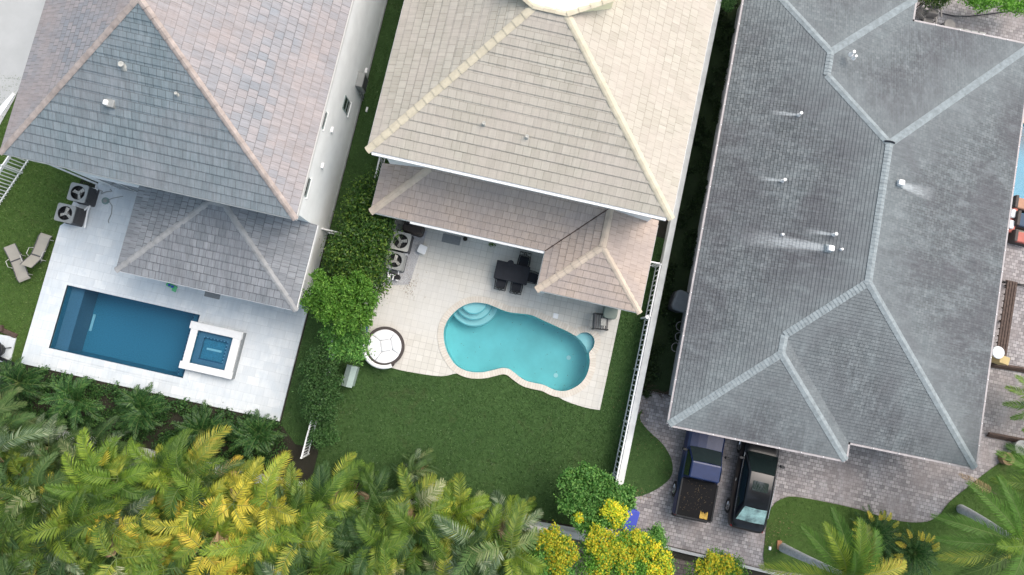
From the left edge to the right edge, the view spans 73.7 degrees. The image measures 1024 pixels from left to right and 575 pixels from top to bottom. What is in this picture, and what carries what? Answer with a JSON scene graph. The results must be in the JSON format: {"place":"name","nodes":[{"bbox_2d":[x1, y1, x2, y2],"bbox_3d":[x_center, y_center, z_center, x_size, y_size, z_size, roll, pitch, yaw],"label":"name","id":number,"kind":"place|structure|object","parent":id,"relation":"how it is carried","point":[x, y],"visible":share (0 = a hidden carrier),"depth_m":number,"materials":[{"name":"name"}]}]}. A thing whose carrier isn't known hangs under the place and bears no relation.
{"place":"outdoors","nodes":[
{"label":"outdoors","id":0,"kind":"place"},
{"bbox_2d":[0,0,45,123],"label":"road","id":1,"kind":"structure","parent":0,"point":[19,21],"depth_m":33.74,"materials":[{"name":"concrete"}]},
{"bbox_2d":[0,75,93,367],"bbox_3d":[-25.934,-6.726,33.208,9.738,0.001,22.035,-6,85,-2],"label":"lawn","id":2,"kind":"structure","parent":0,"point":[51,183],"depth_m":32.92,"materials":[{"name":"green plant"}]},
{"bbox_2d":[0,156,28,204],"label":"picket fence","id":3,"kind":"object","parent":2,"relation":"on","point":[5,162],"visible":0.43,"depth_m":32.62,"materials":[{"name":"white paint"}]},
{"bbox_2d":[3,243,32,282],"bbox_3d":[-23.466,-1.156,32.450,0.736,0.566,1.783,-22,85,-3],"label":"sun lounger","id":4,"kind":"object","parent":2,"relation":"on","point":[14,255],"visible":0.97,"depth_m":32.39,"materials":[{"name":"beige fabric"}]},
{"bbox_2d":[20,233,53,267],"bbox_3d":[-22.506,-1.762,32.416,0.736,0.788,1.697,18,84,0],"label":"sun lounger","id":5,"kind":"object","parent":2,"relation":"on","point":[34,258],"visible":1,"depth_m":32.49,"materials":[{"name":"beige fabric"}]},
{"bbox_2d":[0,364,299,473],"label":"planting bed","id":6,"kind":"object","parent":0,"point":[290,444],"visible":0.2,"depth_m":32.16,"materials":[{"name":"green plant"}]},
{"bbox_2d":[0,357,51,409],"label":"young palm","id":7,"kind":"object","parent":6,"relation":"on","point":[9,377],"visible":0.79,"depth_m":31.10,"materials":[{"name":"green plant"}]},
{"bbox_2d":[37,373,106,430],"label":"young palm","id":8,"kind":"object","parent":6,"relation":"on","point":[75,402],"visible":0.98,"depth_m":31.02,"materials":[{"name":"green plant"}]},
{"bbox_2d":[113,381,171,439],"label":"young palm","id":9,"kind":"object","parent":6,"relation":"on","point":[140,406],"visible":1,"depth_m":30.98,"materials":[{"name":"green plant"}]},
{"bbox_2d":[11,364,288,472],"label":"bed plants","id":10,"kind":"object","parent":6,"relation":"on","point":[166,437],"visible":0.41,"depth_m":31.97,"materials":[{"name":"green plant"}]},
{"bbox_2d":[171,399,234,452],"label":"young palm","id":11,"kind":"object","parent":6,"relation":"on","point":[197,423],"visible":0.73,"depth_m":31.16,"materials":[{"name":"green plant"}]},
{"bbox_2d":[227,409,286,460],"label":"young palm","id":12,"kind":"object","parent":6,"relation":"on","point":[261,440],"visible":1,"depth_m":31.21,"materials":[{"name":"green plant"}]},
{"bbox_2d":[21,183,307,420],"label":"white patio","id":13,"kind":"structure","parent":0,"point":[90,254],"depth_m":32.61,"materials":[{"name":"stone"}]},
{"bbox_2d":[41,278,207,385],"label":"swimming pool","id":14,"kind":"structure","parent":13,"relation":"in","point":[138,334],"depth_m":33.93,"materials":[{"name":"blue liquid"}]},
{"bbox_2d":[178,321,246,378],"bbox_3d":[-14.139,2.955,32.273,2.550,0.400,2.260,13,84,0],"label":"raised spa","id":15,"kind":"object","parent":13,"relation":"on","point":[213,350],"visible":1,"depth_m":32.18,"materials":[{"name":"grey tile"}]},
{"bbox_2d":[0,0,387,312],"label":"two storey house","id":16,"kind":"structure","parent":0,"point":[216,136],"depth_m":26.61,"materials":[{"name":"grey tile"}]},
{"bbox_2d":[281,0,403,447],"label":"side lawn","id":17,"kind":"structure","parent":0,"point":[315,325],"depth_m":33.52,"materials":[{"name":"green plant"}]},
{"bbox_2d":[292,341,347,425],"bbox_3d":[-8.587,4.433,31.340,2.618,2.419,3.815,13,84,0],"label":"leafy shrub","id":18,"kind":"object","parent":17,"relation":"on","point":[325,397],"visible":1,"depth_m":30.62,"materials":[{"name":"green plant"}]},
{"bbox_2d":[299,267,382,338],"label":"shade tree","id":19,"kind":"object","parent":17,"relation":"on","point":[325,299],"visible":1,"depth_m":29.72,"materials":[{"name":"green plant"}]},
{"bbox_2d":[320,163,402,304],"bbox_3d":[-6.809,-2.349,31.677,3.777,3.103,6.656,13,84,0],"label":"hedge","id":20,"kind":"object","parent":17,"relation":"on","point":[362,243],"visible":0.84,"depth_m":30.85,"materials":[{"name":"green plant"}]},
{"bbox_2d":[0,1,786,574],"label":"ground","id":21,"kind":"structure","parent":0,"point":[306,465],"depth_m":32.18,"materials":[{"name":"soil"}]},
{"bbox_2d":[0,385,46,463],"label":"areca palm","id":22,"kind":"object","parent":21,"relation":"on","point":[30,422],"visible":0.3,"depth_m":30.13,"materials":[{"name":"green plant"}]},
{"bbox_2d":[0,533,56,574],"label":"areca palm","id":23,"kind":"object","parent":21,"relation":"on","point":[18,553],"visible":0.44,"depth_m":27.98,"materials":[{"name":"green plant"}]},
{"bbox_2d":[2,431,59,508],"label":"areca palm","id":24,"kind":"object","parent":21,"relation":"on","point":[15,469],"visible":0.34,"depth_m":28.80,"materials":[{"name":"green plant"}]},
{"bbox_2d":[0,390,66,484],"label":"areca palm","id":25,"kind":"object","parent":21,"relation":"on","point":[33,429],"visible":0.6,"depth_m":28.73,"materials":[{"name":"green plant"}]},
{"bbox_2d":[0,456,71,553],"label":"areca palm","id":26,"kind":"object","parent":21,"relation":"on","point":[15,524],"visible":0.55,"depth_m":27.89,"materials":[{"name":"green plant"}]},
{"bbox_2d":[0,524,81,574],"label":"areca palm","id":27,"kind":"object","parent":21,"relation":"on","point":[5,569],"visible":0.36,"depth_m":28.00,"materials":[{"name":"green plant"}]},
{"bbox_2d":[3,442,83,521],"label":"areca palm","id":28,"kind":"object","parent":21,"relation":"on","point":[38,479],"visible":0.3,"depth_m":28.22,"materials":[{"name":"green plant"}]},
{"bbox_2d":[0,413,91,484],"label":"areca palm","id":29,"kind":"object","parent":21,"relation":"on","point":[40,442],"visible":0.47,"depth_m":29.32,"materials":[{"name":"green plant"}]},
{"bbox_2d":[42,539,99,574],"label":"areca palm","id":30,"kind":"object","parent":21,"relation":"on","point":[82,562],"visible":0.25,"depth_m":27.96,"materials":[{"name":"green plant"}]},
{"bbox_2d":[21,472,124,564],"bbox_3d":[-18.722,9.670,29.538,4.375,4.592,3.862,27,85,1],"label":"areca palm","id":31,"kind":"object","parent":21,"relation":"on","point":[51,529],"visible":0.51,"depth_m":27.75,"materials":[{"name":"green plant"}]},
{"bbox_2d":[72,201,89,227],"bbox_3d":[-20.872,-3.900,33.026,1.045,0.105,1.979,13,84,0],"label":"equipment pad","id":32,"kind":"object","parent":21,"relation":"on","point":[76,204],"visible":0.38,"depth_m":32.98,"materials":[{"name":"concrete"}]},
{"bbox_2d":[54,203,86,226],"bbox_3d":[-21.008,-3.458,32.502,0.880,0.860,0.880,13,84,0],"label":"air conditioner","id":33,"kind":"object","parent":32,"relation":"on","point":[70,214],"visible":1,"depth_m":32.18,"materials":[{"name":"grey metal"}]},
{"bbox_2d":[67,182,99,206],"bbox_3d":[-20.473,-4.433,32.605,0.880,0.860,0.880,13,84,0],"label":"air conditioner","id":34,"kind":"object","parent":32,"relation":"on","point":[82,194],"visible":1,"depth_m":32.31,"materials":[{"name":"grey metal"}]},
{"bbox_2d":[31,509,132,574],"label":"areca palm","id":35,"kind":"object","parent":21,"relation":"on","point":[73,566],"visible":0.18,"depth_m":27.93,"materials":[{"name":"green plant"}]},
{"bbox_2d":[41,447,141,530],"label":"areca palm","id":36,"kind":"object","parent":21,"relation":"on","point":[109,501],"visible":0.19,"depth_m":28.24,"materials":[{"name":"green plant"}]},
{"bbox_2d":[57,415,140,472],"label":"areca palm","id":37,"kind":"object","parent":21,"relation":"on","point":[99,440],"visible":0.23,"depth_m":29.79,"materials":[{"name":"green plant"}]},
{"bbox_2d":[62,485,145,571],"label":"areca palm","id":38,"kind":"object","parent":21,"relation":"on","point":[93,552],"visible":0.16,"depth_m":27.90,"materials":[{"name":"green plant"}]},
{"bbox_2d":[44,428,164,526],"bbox_3d":[-17.110,8.331,29.693,4.142,4.607,4.106,16,84,0],"label":"areca palm","id":39,"kind":"object","parent":21,"relation":"on","point":[113,468],"visible":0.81,"depth_m":28.16,"materials":[{"name":"green plant"}]},
{"bbox_2d":[84,456,166,544],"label":"areca palm","id":40,"kind":"object","parent":21,"relation":"on","point":[146,499],"visible":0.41,"depth_m":28.20,"materials":[{"name":"green plant"}]},
{"bbox_2d":[81,482,174,574],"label":"areca palm","id":41,"kind":"object","parent":21,"relation":"on","point":[161,541],"visible":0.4,"depth_m":28.14,"materials":[{"name":"green plant"}]},
{"bbox_2d":[87,514,172,574],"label":"areca palm","id":42,"kind":"object","parent":21,"relation":"on","point":[110,555],"visible":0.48,"depth_m":27.68,"materials":[{"name":"green plant"}]},
{"bbox_2d":[124,435,196,509],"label":"areca palm","id":43,"kind":"object","parent":21,"relation":"on","point":[155,482],"visible":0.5,"depth_m":28.70,"materials":[{"name":"green plant"}]},
{"bbox_2d":[128,514,229,574],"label":"areca palm","id":44,"kind":"object","parent":21,"relation":"on","point":[158,560],"visible":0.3,"depth_m":27.86,"materials":[{"name":"green plant"}]},
{"bbox_2d":[141,473,249,574],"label":"areca palm","id":45,"kind":"object","parent":21,"relation":"on","point":[177,543],"visible":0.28,"depth_m":27.81,"materials":[{"name":"plant"}]},
{"bbox_2d":[154,425,265,525],"bbox_3d":[-13.294,8.133,29.842,4.315,4.507,4.394,-30,86,-4],"label":"areca palm","id":46,"kind":"object","parent":21,"relation":"on","point":[195,465],"visible":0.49,"depth_m":28.89,"materials":[{"name":"green plant"}]},
{"bbox_2d":[170,479,260,574],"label":"areca palm","id":47,"kind":"object","parent":21,"relation":"on","point":[201,526],"visible":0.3,"depth_m":27.92,"materials":[{"name":"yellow plant"}]},
{"bbox_2d":[196,533,253,574],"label":"areca palm","id":48,"kind":"object","parent":21,"relation":"on","point":[232,561],"visible":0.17,"depth_m":27.95,"materials":[{"name":"yellow plant"}]},
{"bbox_2d":[169,455,288,534],"bbox_3d":[-12.147,9.221,29.830,4.487,4.377,3.653,-5,85,-2],"label":"areca palm","id":49,"kind":"object","parent":21,"relation":"on","point":[216,488],"visible":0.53,"depth_m":28.33,"materials":[{"name":"yellow plant"}]},
{"bbox_2d":[198,475,326,572],"bbox_3d":[-10.055,10.129,29.398,4.771,5.155,4.218,-1,85,-1],"label":"areca palm","id":50,"kind":"object","parent":21,"relation":"on","point":[250,559],"visible":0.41,"depth_m":28.11,"materials":[{"name":"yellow plant"}]},
{"bbox_2d":[223,449,315,552],"bbox_3d":[-10.576,9.338,29.751,4.311,4.605,4.597,-32,86,-4],"label":"areca palm","id":51,"kind":"object","parent":21,"relation":"on","point":[271,474],"visible":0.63,"depth_m":28.34,"materials":[{"name":"green plant"}]},
{"bbox_2d":[253,531,322,574],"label":"areca palm","id":52,"kind":"object","parent":21,"relation":"on","point":[266,569],"visible":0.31,"depth_m":27.62,"materials":[{"name":"green plant"}]},
{"bbox_2d":[237,462,353,556],"bbox_3d":[-8.805,9.478,29.502,4.742,5.124,4.192,-18,85,-3],"label":"areca palm","id":53,"kind":"object","parent":21,"relation":"on","point":[321,481],"visible":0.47,"depth_m":28.30,"materials":[{"name":"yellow plant"}]},
{"bbox_2d":[259,501,349,574],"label":"areca palm","id":54,"kind":"object","parent":21,"relation":"on","point":[308,544],"visible":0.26,"depth_m":27.98,"materials":[{"name":"green plant"}]},
{"bbox_2d":[263,528,356,574],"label":"areca palm","id":55,"kind":"object","parent":21,"relation":"on","point":[318,568],"visible":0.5,"depth_m":27.91,"materials":[{"name":"green plant"}]},
{"bbox_2d":[31,424,609,541],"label":"garden wall","id":56,"kind":"structure","parent":21,"relation":"on","point":[571,531],"depth_m":31.10,"materials":[{"name":"paint"}]},
{"bbox_2d":[294,451,387,539],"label":"areca palm","id":57,"kind":"object","parent":21,"relation":"on","point":[349,470],"visible":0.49,"depth_m":29.06,"materials":[{"name":"green plant"}]},
{"bbox_2d":[315,318,375,365],"bbox_3d":[-7.543,2.506,31.478,2.816,2.551,2.064,13,84,0],"label":"shrub row","id":58,"kind":"object","parent":21,"relation":"on","point":[349,346],"visible":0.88,"depth_m":30.63,"materials":[{"name":"green plant"}]},
{"bbox_2d":[310,504,386,574],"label":"areca palm","id":59,"kind":"object","parent":21,"relation":"on","point":[344,545],"visible":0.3,"depth_m":28.47,"materials":[{"name":"green plant"}]},
{"bbox_2d":[323,503,426,574],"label":"areca palm","id":60,"kind":"object","parent":21,"relation":"on","point":[369,563],"visible":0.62,"depth_m":27.97,"materials":[{"name":"green plant"}]},
{"bbox_2d":[343,461,412,547],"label":"areca palm","id":61,"kind":"object","parent":21,"relation":"on","point":[368,503],"visible":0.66,"depth_m":28.80,"materials":[{"name":"green plant"}]},
{"bbox_2d":[356,536,437,574],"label":"areca palm","id":62,"kind":"object","parent":21,"relation":"on","point":[383,569],"visible":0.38,"depth_m":27.94,"materials":[{"name":"green plant"}]},
{"bbox_2d":[383,224,426,285],"bbox_3d":[-5.349,-1.478,33.138,1.841,0.085,3.110,13,84,0],"label":"concrete pad","id":63,"kind":"object","parent":21,"relation":"on","point":[411,262],"visible":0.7,"depth_m":33.08,"materials":[{"name":"grey concrete"}]},
{"bbox_2d":[390,231,413,253],"bbox_3d":[-5.283,-2.159,32.754,0.900,0.780,0.900,13,84,0],"label":"air conditioner","id":64,"kind":"object","parent":63,"relation":"on","point":[404,243],"visible":0.84,"depth_m":32.42,"materials":[{"name":"grey metal"}]},
{"bbox_2d":[376,463,456,567],"bbox_3d":[-4.121,9.724,29.921,3.734,4.440,4.230,1,85,-1],"label":"areca palm","id":65,"kind":"object","parent":21,"relation":"on","point":[413,521],"visible":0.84,"depth_m":28.69,"materials":[{"name":"green plant"}]},
{"bbox_2d":[397,491,465,574],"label":"areca palm","id":66,"kind":"object","parent":21,"relation":"on","point":[425,553],"visible":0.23,"depth_m":28.53,"materials":[{"name":"green plant"}]},
{"bbox_2d":[414,514,488,574],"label":"areca palm","id":67,"kind":"object","parent":21,"relation":"on","point":[443,547],"visible":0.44,"depth_m":28.07,"materials":[{"name":"green plant"}]},
{"bbox_2d":[421,472,492,546],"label":"areca palm","id":68,"kind":"object","parent":21,"relation":"on","point":[472,509],"visible":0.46,"depth_m":29.59,"materials":[{"name":"green plant"}]},
{"bbox_2d":[440,540,516,574],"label":"areca palm","id":69,"kind":"object","parent":21,"relation":"on","point":[475,572],"visible":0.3,"depth_m":28.00,"materials":[{"name":"green plant"}]},
{"bbox_2d":[432,488,543,574],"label":"areca palm","id":70,"kind":"object","parent":21,"relation":"on","point":[479,552],"visible":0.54,"depth_m":28.13,"materials":[{"name":"green plant"}]},
{"bbox_2d":[456,494,555,574],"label":"areca palm","id":71,"kind":"object","parent":21,"relation":"on","point":[533,564],"visible":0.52,"depth_m":28.28,"materials":[{"name":"green plant"}]},
{"bbox_2d":[524,521,583,574],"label":"flowering tree","id":72,"kind":"object","parent":21,"relation":"on","point":[559,547],"visible":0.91,"depth_m":28.84,"materials":[{"name":"yellow plant"}]},
{"bbox_2d":[573,521,660,574],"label":"flowering tree","id":73,"kind":"object","parent":21,"relation":"on","point":[622,549],"visible":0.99,"depth_m":28.81,"materials":[{"name":"yellow plant"}]},
{"bbox_2d":[633,528,678,574],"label":"flowering tree","id":74,"kind":"object","parent":21,"relation":"on","point":[657,566],"visible":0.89,"depth_m":28.98,"materials":[{"name":"yellow plant"}]},
{"bbox_2d":[609,0,721,532],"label":"garden wall","id":75,"kind":"structure","parent":21,"relation":"on","point":[668,241],"depth_m":32.29,"materials":[{"name":"white paint"}]},
{"bbox_2d":[683,545,751,574],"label":"flowering shrub","id":76,"kind":"object","parent":21,"relation":"on","point":[715,563],"visible":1,"depth_m":29.84,"materials":[{"name":"yellow plant"}]},
{"bbox_2d":[313,237,664,524],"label":"back lawn","id":77,"kind":"structure","parent":0,"point":[433,394],"depth_m":32.47,"materials":[{"name":"green plant"}]},
{"bbox_2d":[305,418,341,450],"bbox_3d":[-8.530,6.678,31.469,1.673,1.744,1.724,13,84,0],"label":"leafy shrub","id":78,"kind":"object","parent":77,"relation":"on","point":[322,432],"visible":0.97,"depth_m":30.99,"materials":[{"name":"green plant"}]},
{"bbox_2d":[389,448,442,492],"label":"areca palm","id":79,"kind":"object","parent":77,"relation":"on","point":[417,468],"visible":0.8,"depth_m":30.85,"materials":[{"name":"green plant"}]},
{"bbox_2d":[553,459,637,527],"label":"shade tree","id":80,"kind":"object","parent":77,"relation":"on","point":[592,492],"visible":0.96,"depth_m":29.65,"materials":[{"name":"green plant"}]},
{"bbox_2d":[568,497,631,534],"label":"flowering tree","id":81,"kind":"object","parent":77,"relation":"on","point":[613,516],"visible":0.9,"depth_m":29.37,"materials":[{"name":"yellow plant"}]},
{"bbox_2d":[603,263,661,529],"bbox_3d":[5.632,5.079,32.172,0.075,1.180,12.675,13,84,0],"label":"picket fence","id":82,"kind":"object","parent":77,"relation":"on","point":[638,370],"visible":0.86,"depth_m":32.12,"materials":[{"name":"white paint"}]},
{"bbox_2d":[364,219,620,409],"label":"cream patio","id":83,"kind":"structure","parent":0,"point":[449,275],"depth_m":33.01,"materials":[{"name":"beige tile"}]},
{"bbox_2d":[362,326,404,368],"bbox_3d":[-6.102,2.839,32.364,2.005,0.640,2.005,13,84,0],"label":"round daybed","id":84,"kind":"object","parent":83,"relation":"on","point":[387,344],"visible":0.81,"depth_m":32.24,"materials":[{"name":"white fabric"}]},
{"bbox_2d":[493,260,529,284],"bbox_3d":[-0.008,-0.680,32.774,1.620,0.745,0.880,13,84,0],"label":"dining table","id":85,"kind":"object","parent":83,"relation":"on","point":[516,273],"visible":0.96,"depth_m":32.41,"materials":[{"name":"black metal"}]},
{"bbox_2d":[437,296,600,396],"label":"swimming pool","id":86,"kind":"structure","parent":83,"relation":"in","point":[498,337],"depth_m":34.15,"materials":[{"name":"teal liquid"}]},
{"bbox_2d":[365,0,716,314],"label":"two storey house","id":87,"kind":"structure","parent":0,"point":[556,133],"depth_m":26.99,"materials":[{"name":"beige tile"}]},
{"bbox_2d":[565,539,704,574],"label":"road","id":88,"kind":"structure","parent":0,"point":[681,570],"depth_m":32.06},
{"bbox_2d":[614,410,672,496],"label":"curved lawn","id":89,"kind":"structure","parent":0,"point":[632,475],"depth_m":32.46,"materials":[{"name":"green plant"}]},
{"bbox_2d":[614,0,1023,574],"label":"driveway","id":90,"kind":"structure","parent":0,"point":[904,488],"depth_m":32.64,"materials":[{"name":"grey stone"}]},
{"bbox_2d":[643,1,740,394],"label":"ground cover","id":91,"kind":"object","parent":90,"relation":"on","point":[663,329],"visible":0.25,"depth_m":33.60,"materials":[{"name":"green plant"}]},
{"bbox_2d":[667,290,688,312],"bbox_3d":[8.024,0.694,32.717,0.825,1.000,1.000,21,85,1],"label":"garbage cart","id":92,"kind":"object","parent":91,"relation":"on","point":[678,300],"visible":0.77,"depth_m":32.24,"materials":[{"name":"grey plastic"}]},
{"bbox_2d":[641,0,740,398],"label":"vine cover","id":93,"kind":"object","parent":91,"relation":"on","point":[713,99],"visible":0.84,"depth_m":33.52,"materials":[{"name":"green plant"}]},
{"bbox_2d":[671,430,729,522],"bbox_3d":[8.862,7.896,31.746,2.200,1.655,5.860,12,84,0],"label":"pickup truck","id":94,"kind":"object","parent":90,"relation":"on","point":[701,461],"visible":0.73,"depth_m":31.27,"materials":[{"name":"blue paint"}]},
{"bbox_2d":[725,441,784,533],"bbox_3d":[11.322,8.989,31.771,2.160,1.503,4.693,13,84,0],"label":"parked car","id":95,"kind":"object","parent":90,"relation":"on","point":[748,504],"visible":0.75,"depth_m":31.30,"materials":[{"name":"black paint"}]},
{"bbox_2d":[666,0,1023,469],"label":"single storey house","id":96,"kind":"structure","parent":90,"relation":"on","point":[845,280],"depth_m":29.84,"materials":[{"name":"grey tile"}]},
{"bbox_2d":[957,0,1023,17],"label":"leafy shrub","id":97,"kind":"object","parent":90,"relation":"on","point":[1017,6],"visible":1,"depth_m":33.59,"materials":[{"name":"green plant"}]},
{"bbox_2d":[996,280,1017,355],"bbox_3d":[23.739,1.586,33.118,0.560,0.740,3.850,13,84,0],"label":"slatted screen","id":98,"kind":"object","parent":90,"relation":"on","point":[1007,308],"visible":0.89,"depth_m":32.78,"materials":[{"name":"brown wood"}]},
{"bbox_2d":[1002,374,1023,432],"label":"feather palm","id":99,"kind":"object","parent":90,"relation":"on","point":[1016,416],"visible":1,"depth_m":31.63,"materials":[{"name":"green plant"}]},
{"bbox_2d":[1013,119,1023,232],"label":"swimming pool","id":100,"kind":"structure","parent":90,"relation":"in","point":[1019,186],"depth_m":35.67,"materials":[{"name":"blue liquid"}]},
{"bbox_2d":[763,451,1023,574],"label":"front lawn","id":101,"kind":"structure","parent":0,"point":[817,520],"depth_m":32.40,"materials":[{"name":"green plant"}]},
{"bbox_2d":[758,504,907,574],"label":"tall palm","id":102,"kind":"object","parent":101,"relation":"on","point":[858,563],"visible":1,"depth_m":26.65,"materials":[{"name":"green plant"}]},
{"bbox_2d":[843,504,905,563],"bbox_3d":[16.775,11.476,31.501,2.710,1.528,2.618,13,84,0],"label":"feathery shrub","id":103,"kind":"object","parent":101,"relation":"on","point":[890,534],"visible":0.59,"depth_m":31.50,"materials":[{"name":"green plant"}]},
{"bbox_2d":[885,522,943,574],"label":"feathery shrub","id":104,"kind":"object","parent":101,"relation":"on","point":[922,552],"visible":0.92,"depth_m":31.45,"materials":[{"name":"green plant"}]},
{"bbox_2d":[931,475,1023,574],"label":"tall palm","id":105,"kind":"object","parent":101,"relation":"on","point":[1009,547],"visible":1,"depth_m":27.35,"materials":[{"name":"green plant"}]},
{"bbox_2d":[988,431,1023,513],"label":"tall palm","id":106,"kind":"object","parent":101,"relation":"on","point":[1019,454],"visible":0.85,"depth_m":27.89,"materials":[{"name":"green plant"}]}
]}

